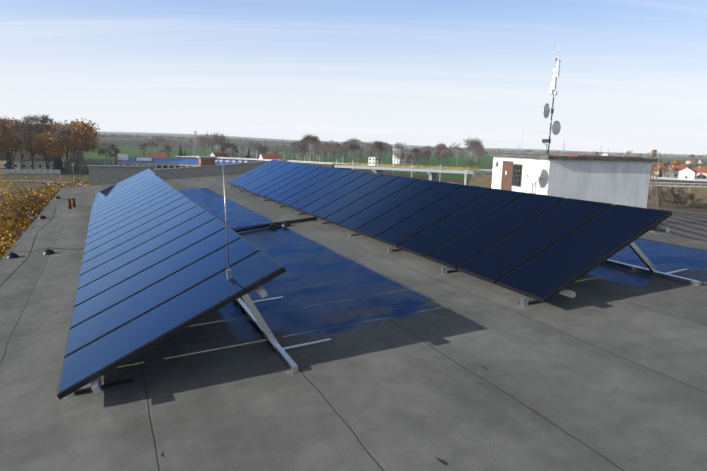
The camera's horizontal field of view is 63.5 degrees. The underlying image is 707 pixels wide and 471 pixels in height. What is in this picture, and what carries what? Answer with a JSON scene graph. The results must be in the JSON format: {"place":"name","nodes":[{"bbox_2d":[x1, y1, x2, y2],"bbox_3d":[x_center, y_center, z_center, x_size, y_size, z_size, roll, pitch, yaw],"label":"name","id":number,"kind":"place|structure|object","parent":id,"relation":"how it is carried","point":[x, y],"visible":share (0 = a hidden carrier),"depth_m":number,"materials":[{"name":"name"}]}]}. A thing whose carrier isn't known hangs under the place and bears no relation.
{"place":"outdoors","nodes":[
{"label":"outdoors","id":0,"kind":"place"},
{"bbox_2d":[0,153,11,167],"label":"house","id":1,"kind":"structure","parent":0,"point":[3,157],"depth_m":289.41,"materials":[{"name":"white"}]},
{"bbox_2d":[0,159,117,185],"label":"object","id":2,"kind":"structure","parent":0,"point":[46,182],"depth_m":208.30,"materials":[{"name":"grey metal"}]},
{"bbox_2d":[89,167,153,185],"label":"parapet wall","id":3,"kind":"structure","parent":0,"point":[105,175],"depth_m":20.65,"materials":[{"name":"grey concrete"}]},
{"bbox_2d":[87,165,154,166],"bbox_3d":[-8.485,-2.536,20.892,2.300,0.040,0.440,-2,10,-23],"label":"parapet coping","id":4,"kind":"object","parent":3,"relation":"on","point":[116,166],"visible":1,"depth_m":20.70,"materials":[{"name":"grey metal"}]},
{"bbox_2d":[148,153,167,157],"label":"house","id":5,"kind":"structure","parent":0,"point":[157,155],"depth_m":373.53,"materials":[{"name":"red"}]},
{"bbox_2d":[0,173,706,470],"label":"roof deck","id":6,"kind":"structure","parent":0,"point":[418,363],"depth_m":3.90,"materials":[{"name":"grey concrete"}]},
{"bbox_2d":[0,131,706,213],"bbox_3d":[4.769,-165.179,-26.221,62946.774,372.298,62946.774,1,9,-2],"label":"terrain","id":7,"kind":"structure","parent":0,"point":[128,146],"depth_m":671.19,"materials":[{"name":"green plant"}]},
{"bbox_2d":[0,139,10,154],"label":"tree","id":8,"kind":"object","parent":7,"relation":"on","point":[2,149],"visible":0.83,"depth_m":266.38,"materials":[{"name":"brown plant"}]},
{"bbox_2d":[0,117,14,152],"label":"bare tree","id":9,"kind":"object","parent":7,"relation":"on","point":[6,121],"visible":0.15,"depth_m":296.59,"materials":[{"name":"brown plant"}]},
{"bbox_2d":[5,149,12,168],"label":"conifer tree","id":10,"kind":"object","parent":7,"relation":"on","point":[9,163],"visible":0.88,"depth_m":260.17,"materials":[{"name":"green plant"}]},
{"bbox_2d":[0,121,21,142],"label":"tree","id":11,"kind":"object","parent":7,"relation":"on","point":[4,130],"visible":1,"depth_m":249.99,"materials":[{"name":"brown plant"}]},
{"bbox_2d":[0,133,27,168],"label":"tree","id":12,"kind":"object","parent":7,"relation":"on","point":[15,144],"visible":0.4,"depth_m":276.01,"materials":[{"name":"brown plant"}]},
{"bbox_2d":[7,119,38,168],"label":"tree","id":13,"kind":"object","parent":7,"relation":"on","point":[21,156],"visible":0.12,"depth_m":283.82,"materials":[{"name":"brown plant"}]},
{"bbox_2d":[13,119,45,168],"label":"bare tree","id":14,"kind":"object","parent":7,"relation":"on","point":[33,129],"visible":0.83,"depth_m":267.04,"materials":[{"name":"brown plant"}]},
{"bbox_2d":[0,169,59,173],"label":"concrete fence","id":15,"kind":"object","parent":7,"relation":"on","point":[38,171],"visible":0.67,"depth_m":254.80,"materials":[{"name":"grey concrete"}]},
{"bbox_2d":[8,113,57,165],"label":"bare tree","id":16,"kind":"object","parent":7,"relation":"on","point":[44,122],"visible":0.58,"depth_m":275.07,"materials":[{"name":"brown plant"}]},
{"bbox_2d":[11,152,64,168],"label":"building","id":17,"kind":"structure","parent":7,"relation":"on","point":[39,161],"depth_m":287.13,"materials":[{"name":"beige"}]},
{"bbox_2d":[0,160,88,259],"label":"yellow birch tree","id":18,"kind":"object","parent":7,"relation":"on","point":[18,216],"visible":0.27,"depth_m":38.60,"materials":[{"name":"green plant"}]},
{"bbox_2d":[35,128,55,168],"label":"tree","id":19,"kind":"object","parent":7,"relation":"on","point":[47,149],"visible":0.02,"depth_m":274.06,"materials":[{"name":"brown plant"}]},
{"bbox_2d":[27,132,71,169],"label":"tree","id":20,"kind":"object","parent":7,"relation":"on","point":[55,148],"visible":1,"depth_m":254.16,"materials":[{"name":"brown plant"}]},
{"bbox_2d":[28,130,71,168],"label":"tree","id":21,"kind":"object","parent":7,"relation":"on","point":[39,151],"visible":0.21,"depth_m":275.23,"materials":[{"name":"brown plant"}]},
{"bbox_2d":[50,121,64,165],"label":"tree","id":22,"kind":"object","parent":7,"relation":"on","point":[60,125],"visible":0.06,"depth_m":318.97,"materials":[{"name":"brown plant"}]},
{"bbox_2d":[52,156,64,171],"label":"conifer tree","id":23,"kind":"object","parent":7,"relation":"on","point":[58,164],"visible":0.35,"depth_m":272.36,"materials":[{"name":"green plant"}]},
{"bbox_2d":[52,124,92,173],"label":"bare tree","id":24,"kind":"object","parent":7,"relation":"on","point":[62,131],"visible":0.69,"depth_m":259.15,"materials":[{"name":"brown plant"}]},
{"bbox_2d":[66,153,87,177],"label":"bare tree","id":25,"kind":"object","parent":7,"relation":"on","point":[80,158],"visible":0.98,"depth_m":231.85,"materials":[{"name":"brown plant"}]},
{"bbox_2d":[54,118,103,170],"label":"tree","id":26,"kind":"object","parent":7,"relation":"on","point":[86,126],"visible":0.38,"depth_m":276.37,"materials":[{"name":"brown plant"}]},
{"bbox_2d":[62,125,100,172],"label":"tree","id":27,"kind":"object","parent":7,"relation":"on","point":[79,135],"visible":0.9,"depth_m":262.14,"materials":[{"name":"brown plant"}]},
{"bbox_2d":[91,142,118,164],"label":"birch tree","id":28,"kind":"object","parent":7,"relation":"on","point":[100,151],"visible":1,"depth_m":272.32,"materials":[{"name":"grey plant"}]},
{"bbox_2d":[109,149,120,164],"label":"bare tree","id":29,"kind":"object","parent":7,"relation":"on","point":[115,155],"visible":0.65,"depth_m":300.90,"materials":[{"name":"grey plant"}]},
{"bbox_2d":[136,143,145,156],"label":"bare tree","id":30,"kind":"object","parent":7,"relation":"on","point":[143,148],"visible":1,"depth_m":386.68,"materials":[{"name":"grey plant"}]},
{"bbox_2d":[145,136,168,151],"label":"birch tree","id":31,"kind":"object","parent":7,"relation":"on","point":[156,145],"visible":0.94,"depth_m":420.56,"materials":[{"name":"grey plant"}]},
{"bbox_2d":[156,144,172,157],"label":"bare tree","id":32,"kind":"object","parent":7,"relation":"on","point":[167,147],"visible":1,"depth_m":366.02,"materials":[{"name":"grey plant"}]},
{"bbox_2d":[177,144,183,156],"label":"conifer tree","id":33,"kind":"object","parent":7,"relation":"on","point":[180,153],"visible":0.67,"depth_m":341.07,"materials":[{"name":"green plant"}]},
{"bbox_2d":[118,154,246,168],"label":"blue roof hall","id":34,"kind":"structure","parent":7,"relation":"on","point":[157,163],"depth_m":282.08,"materials":[{"name":"beige"}]},
{"bbox_2d":[192,131,198,156],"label":"pylon","id":35,"kind":"object","parent":7,"relation":"on","point":[196,145],"visible":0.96,"depth_m":495.33,"materials":[{"name":"grey metal"}]},
{"bbox_2d":[196,132,219,155],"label":"birch tree","id":36,"kind":"object","parent":7,"relation":"on","point":[203,139],"visible":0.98,"depth_m":400.41,"materials":[{"name":"grey plant"}]},
{"bbox_2d":[205,131,226,147],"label":"birch tree","id":37,"kind":"object","parent":7,"relation":"on","point":[218,141],"visible":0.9,"depth_m":410.55,"materials":[{"name":"grey plant"}]},
{"bbox_2d":[210,152,228,157],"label":"house","id":38,"kind":"structure","parent":7,"relation":"on","point":[217,154],"depth_m":378.84,"materials":[{"name":"beige"}]},
{"bbox_2d":[215,137,230,152],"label":"birch tree","id":39,"kind":"object","parent":7,"relation":"on","point":[225,142],"visible":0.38,"depth_m":421.24,"materials":[{"name":"grey plant"}]},
{"bbox_2d":[217,143,240,157],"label":"bare tree","id":40,"kind":"object","parent":7,"relation":"on","point":[233,147],"visible":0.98,"depth_m":386.59,"materials":[{"name":"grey plant"}]},
{"bbox_2d":[247,140,264,153],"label":"birch tree","id":41,"kind":"object","parent":7,"relation":"on","point":[259,147],"visible":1,"depth_m":408.60,"materials":[{"name":"grey plant"}]},
{"bbox_2d":[259,147,270,153],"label":"bare tree","id":42,"kind":"object","parent":7,"relation":"on","point":[266,149],"visible":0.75,"depth_m":420.65,"materials":[{"name":"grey plant"}]},
{"bbox_2d":[259,154,281,159],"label":"house","id":43,"kind":"structure","parent":7,"relation":"on","point":[271,156],"depth_m":362.89,"materials":[{"name":"red"}]},
{"bbox_2d":[289,141,296,159],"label":"bare tree","id":44,"kind":"object","parent":7,"relation":"on","point":[293,149],"visible":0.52,"depth_m":540.32,"materials":[{"name":"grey plant"}]},
{"bbox_2d":[289,144,310,158],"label":"birch tree","id":45,"kind":"object","parent":7,"relation":"on","point":[300,150],"visible":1,"depth_m":430.04,"materials":[{"name":"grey plant"}]},
{"bbox_2d":[295,144,308,161],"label":"birch tree","id":46,"kind":"object","parent":7,"relation":"on","point":[300,148],"visible":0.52,"depth_m":457.89,"materials":[{"name":"grey plant"}]},
{"bbox_2d":[298,138,311,155],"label":"birch tree","id":47,"kind":"object","parent":7,"relation":"on","point":[301,141],"visible":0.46,"depth_m":460.59,"materials":[{"name":"grey plant"}]},
{"bbox_2d":[300,134,320,156],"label":"birch tree","id":48,"kind":"object","parent":7,"relation":"on","point":[310,138],"visible":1,"depth_m":436.37,"materials":[{"name":"grey plant"}]},
{"bbox_2d":[309,136,321,158],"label":"birch tree","id":49,"kind":"object","parent":7,"relation":"on","point":[314,143],"visible":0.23,"depth_m":497.86,"materials":[{"name":"grey plant"}]},
{"bbox_2d":[311,143,325,162],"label":"bare tree","id":50,"kind":"object","parent":7,"relation":"on","point":[316,146],"visible":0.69,"depth_m":494.84,"materials":[{"name":"grey plant"}]},
{"bbox_2d":[317,141,331,160],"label":"bare tree","id":51,"kind":"object","parent":7,"relation":"on","point":[326,144],"visible":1,"depth_m":429.99,"materials":[{"name":"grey plant"}]},
{"bbox_2d":[328,140,340,163],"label":"bare tree","id":52,"kind":"object","parent":7,"relation":"on","point":[335,145],"visible":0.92,"depth_m":455.98,"materials":[{"name":"grey plant"}]},
{"bbox_2d":[338,145,349,164],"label":"bare tree","id":53,"kind":"object","parent":7,"relation":"on","point":[343,147],"visible":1,"depth_m":471.03,"materials":[{"name":"grey plant"}]},
{"bbox_2d":[342,140,355,154],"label":"birch tree","id":54,"kind":"object","parent":7,"relation":"on","point":[347,143],"visible":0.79,"depth_m":504.86,"materials":[{"name":"brown plant"}]},
{"bbox_2d":[349,142,359,163],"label":"bare tree","id":55,"kind":"object","parent":7,"relation":"on","point":[355,147],"visible":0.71,"depth_m":510.43,"materials":[{"name":"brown plant"}]},
{"bbox_2d":[352,150,363,164],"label":"birch tree","id":56,"kind":"object","parent":7,"relation":"on","point":[358,155],"visible":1,"depth_m":415.92,"materials":[{"name":"brown plant"}]},
{"bbox_2d":[362,141,374,156],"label":"birch tree","id":57,"kind":"object","parent":7,"relation":"on","point":[367,144],"visible":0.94,"depth_m":492.89,"materials":[{"name":"brown plant"}]},
{"bbox_2d":[364,149,372,158],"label":"bare tree","id":58,"kind":"object","parent":7,"relation":"on","point":[367,151],"visible":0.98,"depth_m":439.44,"materials":[{"name":"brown plant"}]},
{"bbox_2d":[368,157,382,165],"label":"building","id":59,"kind":"structure","parent":7,"relation":"on","point":[371,160],"depth_m":412.83,"materials":[{"name":"white"}]},
{"bbox_2d":[370,141,388,165],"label":"bare tree","id":60,"kind":"object","parent":7,"relation":"on","point":[377,146],"visible":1,"depth_m":390.76,"materials":[{"name":"brown plant"}]},
{"bbox_2d":[388,147,404,159],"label":"birch tree","id":61,"kind":"object","parent":7,"relation":"on","point":[395,151],"visible":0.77,"depth_m":513.55,"materials":[{"name":"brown plant"}]},
{"bbox_2d":[393,149,404,171],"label":"bare tree","id":62,"kind":"object","parent":7,"relation":"on","point":[398,153],"visible":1,"depth_m":369.44,"materials":[{"name":"brown plant"}]},
{"bbox_2d":[394,141,406,148],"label":"birch tree","id":63,"kind":"object","parent":7,"relation":"on","point":[400,146],"visible":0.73,"depth_m":735.94,"materials":[{"name":"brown plant"}]},
{"bbox_2d":[98,133,706,157],"bbox_3d":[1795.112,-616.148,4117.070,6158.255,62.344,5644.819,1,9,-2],"label":"hills","id":64,"kind":"structure","parent":7,"relation":"on","point":[192,139],"depth_m":2094.89,"materials":[{"name":"green plant"}]},
{"bbox_2d":[392,149,418,163],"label":"white office block","id":65,"kind":"structure","parent":7,"relation":"on","point":[402,160],"depth_m":545.87,"materials":[{"name":"white"}]},
{"bbox_2d":[406,153,418,166],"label":"bare tree","id":66,"kind":"object","parent":7,"relation":"on","point":[408,158],"visible":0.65,"depth_m":356.34,"materials":[{"name":"brown plant"}]},
{"bbox_2d":[408,147,423,173],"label":"bare tree","id":67,"kind":"object","parent":7,"relation":"on","point":[415,151],"visible":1,"depth_m":346.49,"materials":[{"name":"brown plant"}]},
{"bbox_2d":[421,151,430,163],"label":"bare tree","id":68,"kind":"object","parent":7,"relation":"on","point":[424,154],"visible":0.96,"depth_m":419.79,"materials":[{"name":"brown plant"}]},
{"bbox_2d":[424,146,435,167],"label":"bare tree","id":69,"kind":"object","parent":7,"relation":"on","point":[429,150],"visible":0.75,"depth_m":457.16,"materials":[{"name":"brown plant"}]},
{"bbox_2d":[432,150,440,168],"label":"bare tree","id":70,"kind":"object","parent":7,"relation":"on","point":[437,155],"visible":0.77,"depth_m":417.84,"materials":[{"name":"brown plant"}]},
{"bbox_2d":[433,143,445,165],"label":"birch tree","id":71,"kind":"object","parent":7,"relation":"on","point":[439,147],"visible":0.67,"depth_m":439.36,"materials":[{"name":"brown plant"}]},
{"bbox_2d":[442,148,452,164],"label":"bare tree","id":72,"kind":"object","parent":7,"relation":"on","point":[447,155],"visible":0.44,"depth_m":410.79,"materials":[{"name":"brown plant"}]},
{"bbox_2d":[439,149,456,168],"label":"bare tree","id":73,"kind":"object","parent":7,"relation":"on","point":[445,152],"visible":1,"depth_m":406.19,"materials":[{"name":"brown plant"}]},
{"bbox_2d":[201,145,706,241],"bbox_3d":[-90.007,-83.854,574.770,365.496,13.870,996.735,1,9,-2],"label":"railway yard tracks","id":74,"kind":"object","parent":7,"relation":"on","point":[686,224],"visible":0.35,"depth_m":146.48,"materials":[{"name":"brown metal"}]},
{"bbox_2d":[449,142,461,165],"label":"birch tree","id":75,"kind":"object","parent":7,"relation":"on","point":[455,147],"visible":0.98,"depth_m":536.17,"materials":[{"name":"brown plant"}]},
{"bbox_2d":[458,148,467,162],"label":"bare tree","id":76,"kind":"object","parent":7,"relation":"on","point":[459,152],"visible":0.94,"depth_m":622.34,"materials":[{"name":"brown plant"}]},
{"bbox_2d":[465,157,477,177],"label":"bare tree","id":77,"kind":"object","parent":7,"relation":"on","point":[470,160],"visible":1,"depth_m":327.56,"materials":[{"name":"brown plant"}]},
{"bbox_2d":[463,137,484,167],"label":"birch tree","id":78,"kind":"object","parent":7,"relation":"on","point":[475,143],"visible":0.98,"depth_m":362.49,"materials":[{"name":"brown plant"}]},
{"bbox_2d":[468,146,488,169],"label":"birch tree","id":79,"kind":"object","parent":7,"relation":"on","point":[476,153],"visible":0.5,"depth_m":420.01,"materials":[{"name":"brown plant"}]},
{"bbox_2d":[647,150,661,208],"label":"lattice tower","id":80,"kind":"structure","parent":7,"relation":"on","point":[654,164],"depth_m":133.72,"materials":[{"name":"brown"}]},
{"bbox_2d":[650,184,661,196],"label":"bare tree","id":81,"kind":"object","parent":7,"relation":"on","point":[657,188],"visible":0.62,"depth_m":192.04,"materials":[{"name":"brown plant"}]},
{"bbox_2d":[658,166,662,178],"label":"conifer tree","id":82,"kind":"object","parent":7,"relation":"on","point":[660,172],"visible":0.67,"depth_m":319.26,"materials":[{"name":"green plant"}]},
{"bbox_2d":[657,189,664,204],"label":"bare tree","id":83,"kind":"object","parent":7,"relation":"on","point":[661,192],"visible":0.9,"depth_m":184.15,"materials":[{"name":"brown plant"}]},
{"bbox_2d":[651,166,674,178],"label":"house","id":84,"kind":"structure","parent":7,"relation":"on","point":[670,173],"depth_m":392.07,"materials":[{"name":"beige paint"}]},
{"bbox_2d":[658,166,668,176],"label":"bare tree","id":85,"kind":"object","parent":7,"relation":"on","point":[666,168],"visible":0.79,"depth_m":388.51,"materials":[{"name":"brown plant"}]},
{"bbox_2d":[659,192,669,205],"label":"bare tree","id":86,"kind":"object","parent":7,"relation":"on","point":[664,196],"visible":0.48,"depth_m":184.95,"materials":[{"name":"brown plant"}]},
{"bbox_2d":[664,186,677,206],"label":"bare tree","id":87,"kind":"object","parent":7,"relation":"on","point":[671,192],"visible":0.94,"depth_m":178.96,"materials":[{"name":"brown plant"}]},
{"bbox_2d":[669,159,681,165],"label":"tree","id":88,"kind":"object","parent":7,"relation":"on","point":[676,162],"visible":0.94,"depth_m":498.20,"materials":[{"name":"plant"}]},
{"bbox_2d":[671,194,681,206],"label":"bare tree","id":89,"kind":"object","parent":7,"relation":"on","point":[673,196],"visible":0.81,"depth_m":180.40,"materials":[{"name":"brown plant"}]},
{"bbox_2d":[676,187,686,206],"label":"bare tree","id":90,"kind":"object","parent":7,"relation":"on","point":[679,190],"visible":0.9,"depth_m":178.74,"materials":[{"name":"brown plant"}]},
{"bbox_2d":[686,193,695,207],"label":"bare tree","id":91,"kind":"object","parent":7,"relation":"on","point":[692,196],"visible":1,"depth_m":181.12,"materials":[{"name":"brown plant"}]},
{"bbox_2d":[0,0,706,154],"label":"sky","id":92,"kind":"structure","parent":0,"point":[632,77],"materials":[{"name":"blue"}]},
{"bbox_2d":[175,156,706,185],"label":"highway bridge","id":93,"kind":"structure","parent":0,"point":[432,172],"depth_m":243.34,"materials":[{"name":"grey concrete"}]},
{"bbox_2d":[243,162,706,207],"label":"highway embankment","id":94,"kind":"structure","parent":0,"point":[480,180],"depth_m":192.06,"materials":[{"name":"brown plant"}]},
{"bbox_2d":[602,153,618,155],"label":"warehouse","id":95,"kind":"structure","parent":0,"point":[604,154],"depth_m":2875.17,"materials":[{"name":"white"}]},
{"bbox_2d":[667,165,686,177],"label":"house","id":96,"kind":"structure","parent":0,"point":[676,169],"depth_m":412.64,"materials":[{"name":"white"}]},
{"bbox_2d":[678,167,696,179],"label":"house","id":97,"kind":"structure","parent":0,"point":[690,173],"depth_m":381.99,"materials":[{"name":"white paint"}]},
{"bbox_2d":[693,167,706,178],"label":"house","id":98,"kind":"structure","parent":0,"point":[701,172],"depth_m":396.52,"materials":[{"name":"beige"}]},
{"bbox_3d":[-0.163,8.738,9.945,7.950,17.000,29.250,-8,12,-22],"label":"building body","id":99,"kind":"object","parent":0,"visible":0},
{"bbox_2d":[0,188,61,261],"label":"roof slab fascia","id":100,"kind":"structure","parent":99,"relation":"on","point":[26,230],"depth_m":10.70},
{"bbox_2d":[66,198,75,208],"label":"vent pipes","id":101,"kind":"object","parent":100,"relation":"on","point":[69,203],"visible":1,"depth_m":13.90,"materials":[{"name":"brown metal"}]},
{"bbox_2d":[0,186,311,265],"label":"lightning conductor","id":102,"kind":"object","parent":100,"relation":"on","point":[11,255],"visible":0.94,"depth_m":9.23,"materials":[{"name":"black plastic"}]},
{"bbox_2d":[57,169,331,398],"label":"solar panels","id":103,"kind":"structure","parent":100,"relation":"on","point":[154,266],"depth_m":4.85,"materials":[{"name":"blue glass"}]},
{"bbox_2d":[152,160,287,179],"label":"parapet","id":104,"kind":"structure","parent":100,"relation":"on","point":[194,171],"depth_m":21.95,"materials":[{"name":"paint"}]},
{"bbox_2d":[222,159,258,323],"bbox_3d":[-0.823,0.118,4.416,0.062,1.412,0.654,4,9,16],"label":"lightning rod","id":105,"kind":"object","parent":100,"relation":"on","point":[228,274],"visible":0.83,"depth_m":4.11,"materials":[{"name":"grey metal"}]},
{"bbox_2d":[231,217,316,232],"bbox_3d":[-1.683,-0.224,9.748,2.547,0.375,0.459,-4,11,-34],"label":"cable conduit","id":106,"kind":"object","parent":100,"relation":"on","point":[248,228],"visible":0.46,"depth_m":9.84,"materials":[{"name":"black"}]},
{"bbox_2d":[227,160,700,305],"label":"solar panels","id":107,"kind":"structure","parent":100,"relation":"on","point":[541,248],"depth_m":6.62,"materials":[{"name":"blue"}]},
{"bbox_3d":[-7.088,5.190,29.592,5.180,15.400,12.000,-8,12,-22],"label":"roof deck","id":108,"kind":"object","parent":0,"visible":0},
{"bbox_2d":[197,156,216,165],"bbox_3d":[-5.904,-2.227,23.043,0.680,1.909,0.680,-2,10,-23],"label":"chimney","id":109,"kind":"object","parent":108,"relation":"on","point":[206,160],"visible":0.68,"depth_m":22.67,"materials":[{"name":"brick"}]},
{"bbox_3d":[8.148,4.039,38.690,6.200,13.650,24.300,-1,9,-13],"label":"wing building","id":110,"kind":"object","parent":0,"visible":0},
{"bbox_2d":[489,44,657,207],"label":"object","id":111,"kind":"structure","parent":110,"relation":"on","point":[620,180],"depth_m":26.23,"materials":[{"name":"white paint"}]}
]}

